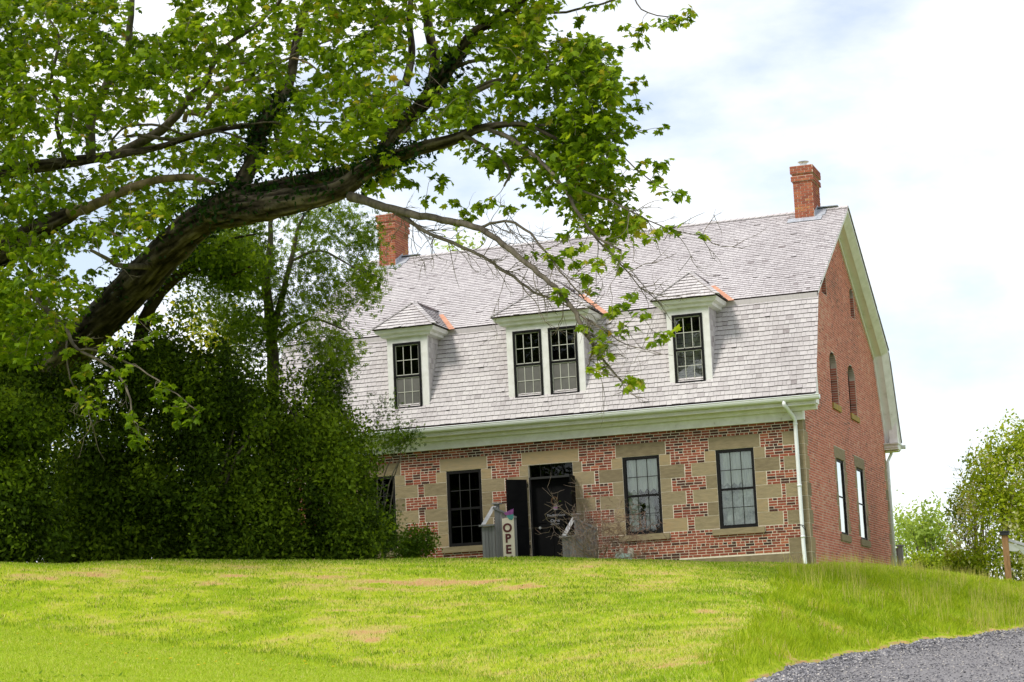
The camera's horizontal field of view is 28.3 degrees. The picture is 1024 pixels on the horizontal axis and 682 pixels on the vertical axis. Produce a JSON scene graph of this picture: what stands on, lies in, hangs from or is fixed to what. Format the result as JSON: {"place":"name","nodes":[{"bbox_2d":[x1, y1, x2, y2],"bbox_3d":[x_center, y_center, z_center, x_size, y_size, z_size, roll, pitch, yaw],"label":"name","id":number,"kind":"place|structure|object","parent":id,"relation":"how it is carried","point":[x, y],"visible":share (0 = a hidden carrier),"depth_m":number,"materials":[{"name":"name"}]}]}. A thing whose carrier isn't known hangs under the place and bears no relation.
{"place":"outdoors","nodes":[
{"label":"outdoors","id":0,"kind":"place"},
{"bbox_2d":[479,503,517,557],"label":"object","id":1,"kind":"object","parent":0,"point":[492,546],"visible":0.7,"depth_m":51.93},
{"bbox_2d":[0,555,1023,681],"bbox_3d":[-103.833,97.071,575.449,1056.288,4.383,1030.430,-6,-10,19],"label":"lawn","id":2,"kind":"structure","parent":0,"point":[366,639],"depth_m":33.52,"materials":[{"name":"plant"}]},
{"bbox_2d":[0,276,88,563],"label":"dark shrub","id":3,"kind":"object","parent":2,"relation":"on","point":[26,429],"visible":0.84,"depth_m":43.11,"materials":[{"name":"green plant"}]},
{"bbox_2d":[23,326,168,563],"bbox_3d":[-10.038,2.842,47.048,4.338,6.494,4.244,-6,-10,19],"label":"dark shrub","id":4,"kind":"object","parent":2,"relation":"on","point":[86,494],"visible":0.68,"depth_m":46.06,"materials":[{"name":"green plant"}]},
{"bbox_2d":[10,451,242,560],"bbox_3d":[-12.810,5.401,62.085,15.669,5.388,5.946,-1,-9,-8],"label":"back thicket","id":5,"kind":"object","parent":2,"relation":"on","point":[67,497],"visible":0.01,"depth_m":61.49,"materials":[{"name":"green plant"}]},
{"bbox_2d":[47,289,251,470],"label":"yellow tree","id":6,"kind":"object","parent":2,"relation":"on","point":[192,330],"visible":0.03,"depth_m":71.47,"materials":[{"name":"green plant"}]},
{"bbox_2d":[98,316,286,559],"bbox_3d":[-7.256,2.426,46.903,4.121,6.892,4.731,-6,-10,19],"label":"dark shrub","id":7,"kind":"object","parent":2,"relation":"on","point":[219,392],"visible":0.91,"depth_m":46.16,"materials":[{"name":"green plant"}]},
{"bbox_2d":[125,225,283,408],"bbox_3d":[-7.246,0.981,47.874,3.734,7.970,5.898,0,-9,-14],"label":"back stem tree","id":8,"kind":"object","parent":2,"relation":"on","point":[225,260],"visible":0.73,"depth_m":47.02,"materials":[{"name":"green plant"}]},
{"bbox_2d":[183,199,400,394],"bbox_3d":[-5.252,0.653,48.939,5.710,8.966,4.164,-6,-10,19],"label":"feathery tree","id":9,"kind":"object","parent":2,"relation":"on","point":[362,285],"visible":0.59,"depth_m":48.84,"materials":[{"name":"green plant"}]},
{"bbox_2d":[204,354,399,560],"bbox_3d":[-4.983,3.095,47.734,4.672,5.861,4.410,-6,-10,19],"label":"dark shrub","id":10,"kind":"object","parent":2,"relation":"on","point":[335,526],"visible":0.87,"depth_m":47.12,"materials":[{"name":"green plant"}]},
{"bbox_2d":[302,329,426,559],"bbox_3d":[-3.716,2.701,49.688,3.068,6.061,2.640,-6,-10,19],"label":"green shrub","id":11,"kind":"object","parent":2,"relation":"on","point":[396,437],"visible":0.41,"depth_m":49.69,"materials":[{"name":"green plant"}]},
{"bbox_2d":[0,0,763,458],"bbox_3d":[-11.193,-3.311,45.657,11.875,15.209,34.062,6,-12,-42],"label":"maple tree","id":12,"kind":"object","parent":2,"relation":"on","point":[570,144],"visible":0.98,"depth_m":39.79,"materials":[{"name":"green plant"}]},
{"bbox_2d":[390,520,442,558],"bbox_3d":[-2.400,5.194,50.972,1.398,1.445,1.255,-6,-10,19],"label":"shrub","id":13,"kind":"object","parent":2,"relation":"on","point":[418,544],"visible":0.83,"depth_m":50.79,"materials":[{"name":"green plant"}]},
{"bbox_2d":[433,227,484,251],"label":"roof top tree","id":14,"kind":"object","parent":2,"relation":"on","point":[461,243],"visible":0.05,"depth_m":79.83,"materials":[{"name":"green plant"}]},
{"bbox_2d":[502,508,515,556],"bbox_3d":[-0.076,5.085,51.638,0.325,1.645,0.046,-6,-10,19],"label":"open sign","id":15,"kind":"object","parent":2,"relation":"on","point":[508,532],"visible":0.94,"depth_m":51.65,"materials":[{"name":"beige paint"}]},
{"bbox_2d":[279,160,905,565],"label":"brick house","id":16,"kind":"structure","parent":2,"relation":"on","point":[761,422],"depth_m":53.70,"materials":[{"name":"red brick"}]},
{"bbox_2d":[367,463,418,557],"bbox_3d":[-3.564,4.577,54.716,2.276,2.501,0.210,-6,-10,19],"label":"window","id":17,"kind":"structure","parent":16,"relation":"in","point":[408,491],"depth_m":54.56,"materials":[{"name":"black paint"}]},
{"bbox_2d":[424,456,505,552],"bbox_3d":[-1.235,4.344,53.929,2.276,2.501,0.210,-6,-10,19],"label":"window surround","id":18,"kind":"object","parent":16,"relation":"in","point":[464,497],"depth_m":53.95,"materials":[{"name":"beige stone"}]},
{"bbox_2d":[506,480,530,556],"bbox_3d":[0.170,4.717,53.054,0.644,2.200,0.078,2,-10,-27],"label":"storm door","id":19,"kind":"structure","parent":16,"relation":"in","point":[516,490],"depth_m":53.07,"materials":[{"name":"black paint"}]},
{"bbox_2d":[508,448,596,557],"bbox_3d":[1.182,4.419,53.442,2.370,3.020,0.808,-6,-10,19],"label":"door","id":20,"kind":"structure","parent":16,"relation":"in","point":[540,475],"depth_m":53.25,"materials":[{"name":"black paint"}]},
{"bbox_2d":[546,511,564,528],"bbox_3d":[1.152,4.665,53.137,0.516,0.440,0.031,-6,-10,19],"label":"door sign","id":21,"kind":"object","parent":16,"relation":"attached to","point":[561,523],"visible":0.86,"depth_m":53.13,"materials":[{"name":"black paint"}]},
{"bbox_2d":[569,474,576,534],"bbox_3d":[1.603,4.562,52.502,0.065,2.200,0.596,-5,-9,13],"label":"storm door","id":22,"kind":"structure","parent":16,"relation":"in","point":[572,494],"depth_m":52.43,"materials":[{"name":"black paint"}]},
{"bbox_2d":[559,513,598,558],"bbox_3d":[1.754,5.161,51.371,0.944,1.645,0.700,-6,-10,19],"label":"stair railing","id":23,"kind":"object","parent":16,"relation":"on","point":[580,540],"visible":0.34,"depth_m":51.21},
{"bbox_2d":[599,441,687,541],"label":"window","id":24,"kind":"structure","parent":16,"relation":"in","point":[641,475],"depth_m":52.47,"materials":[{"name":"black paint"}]},
{"bbox_2d":[691,434,782,535],"bbox_3d":[5.719,3.653,51.617,2.276,2.501,0.282,-6,-10,19],"label":"window","id":25,"kind":"structure","parent":16,"relation":"in","point":[736,475],"depth_m":51.64,"materials":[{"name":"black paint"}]},
{"bbox_2d":[829,361,841,412],"bbox_3d":[8.803,1.128,56.161,0.310,1.610,1.240,-6,-10,19],"label":"blind window","id":26,"kind":"structure","parent":16,"relation":"in","point":[835,406],"depth_m":56.08,"materials":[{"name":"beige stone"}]},
{"bbox_2d":[834,446,851,542],"bbox_3d":[9.000,4.217,55.670,0.210,2.563,1.856,-6,-10,19],"label":"window","id":27,"kind":"structure","parent":16,"relation":"in","point":[839,454],"depth_m":55.81,"materials":[{"name":"black paint"}]},
{"bbox_2d":[848,377,859,422],"bbox_3d":[9.763,1.523,58.885,0.310,1.610,1.370,-6,-10,19],"label":"blind window","id":28,"kind":"structure","parent":16,"relation":"in","point":[853,416],"depth_m":58.97,"materials":[{"name":"beige stone"}]},
{"bbox_2d":[854,455,870,547],"bbox_3d":[10.054,4.651,58.661,0.210,2.563,1.916,-6,-10,19],"label":"window","id":29,"kind":"structure","parent":16,"relation":"in","point":[858,462],"depth_m":58.80,"materials":[{"name":"black paint"}]},
{"bbox_2d":[538,477,665,559],"bbox_3d":[2.208,4.707,50.573,3.334,2.896,2.156,1,-10,-20],"label":"bare bush","id":30,"kind":"object","parent":2,"relation":"on","point":[589,541],"visible":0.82,"depth_m":50.52,"materials":[{"name":"brown plant"}]},
{"bbox_2d":[615,547,633,559],"bbox_3d":[2.829,5.482,51.481,0.450,0.510,0.445,3,-11,-29],"label":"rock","id":31,"kind":"object","parent":2,"relation":"on","point":[630,551],"visible":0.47,"depth_m":51.40,"materials":[{"name":"stone"}]},
{"bbox_2d":[896,544,904,565],"bbox_3d":[11.980,7.151,64.008,0.836,1.420,0.250,-6,-10,19],"label":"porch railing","id":32,"kind":"object","parent":2,"relation":"on","point":[899,553],"visible":0.2,"depth_m":63.93,"materials":[{"name":"grey wood"}]},
{"bbox_2d":[779,548,1023,632],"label":"seed grass","id":33,"kind":"structure","parent":2,"relation":"on","point":[915,570],"depth_m":40.45,"materials":[{"name":"green plant"}]},
{"bbox_2d":[893,487,926,566],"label":"slender tree","id":34,"kind":"object","parent":2,"relation":"on","point":[908,529],"visible":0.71,"depth_m":79.78,"materials":[{"name":"green plant"}]},
{"bbox_2d":[894,491,965,558],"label":"tree","id":35,"kind":"object","parent":2,"relation":"on","point":[932,536],"visible":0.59,"depth_m":81.71,"materials":[{"name":"green plant"}]},
{"bbox_2d":[904,547,971,569],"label":"bush","id":36,"kind":"object","parent":2,"relation":"on","point":[921,556],"visible":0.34,"depth_m":67.83,"materials":[{"name":"green plant"}]},
{"bbox_2d":[931,425,987,544],"bbox_3d":[13.513,4.633,61.070,1.870,4.214,1.282,-6,-10,19],"label":"bare sapling","id":37,"kind":"object","parent":2,"relation":"on","point":[956,504],"visible":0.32,"depth_m":60.98,"materials":[{"name":"green plant"}]},
{"bbox_2d":[941,429,1002,574],"bbox_3d":[13.714,4.976,59.855,2.254,4.768,1.893,-6,-10,19],"label":"thorn shrub","id":38,"kind":"object","parent":2,"relation":"on","point":[953,511],"visible":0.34,"depth_m":60.04,"materials":[{"name":"green plant"}]},
{"bbox_2d":[935,408,1023,581],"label":"hedge tree","id":39,"kind":"object","parent":2,"relation":"on","point":[1008,509],"visible":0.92,"depth_m":57.68,"materials":[{"name":"green plant"}]},
{"bbox_2d":[999,531,1011,581],"bbox_3d":[12.670,5.757,51.949,0.260,1.780,0.419,-6,-10,19],"label":"timber post","id":40,"kind":"object","parent":2,"relation":"on","point":[1006,553],"visible":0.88,"depth_m":51.91,"materials":[{"name":"brown wood"}]},
{"bbox_2d":[1008,539,1023,554],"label":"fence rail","id":41,"kind":"object","parent":40,"relation":"attached to","point":[1014,547],"visible":1,"depth_m":52.08,"materials":[{"name":"paint"}]},
{"bbox_2d":[0,0,1023,578],"label":"sky","id":42,"kind":"structure","parent":0,"point":[909,114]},
{"bbox_2d":[697,559,1023,681],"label":"tall grass","id":43,"kind":"structure","parent":0,"point":[826,600],"depth_m":34.99,"materials":[{"name":"green plant"}]},
{"bbox_2d":[751,627,1023,681],"bbox_3d":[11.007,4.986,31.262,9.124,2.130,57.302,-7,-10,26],"label":"gravel road","id":44,"kind":"structure","parent":0,"point":[968,670],"depth_m":25.61,"materials":[{"name":"grey gravel"}]}
]}

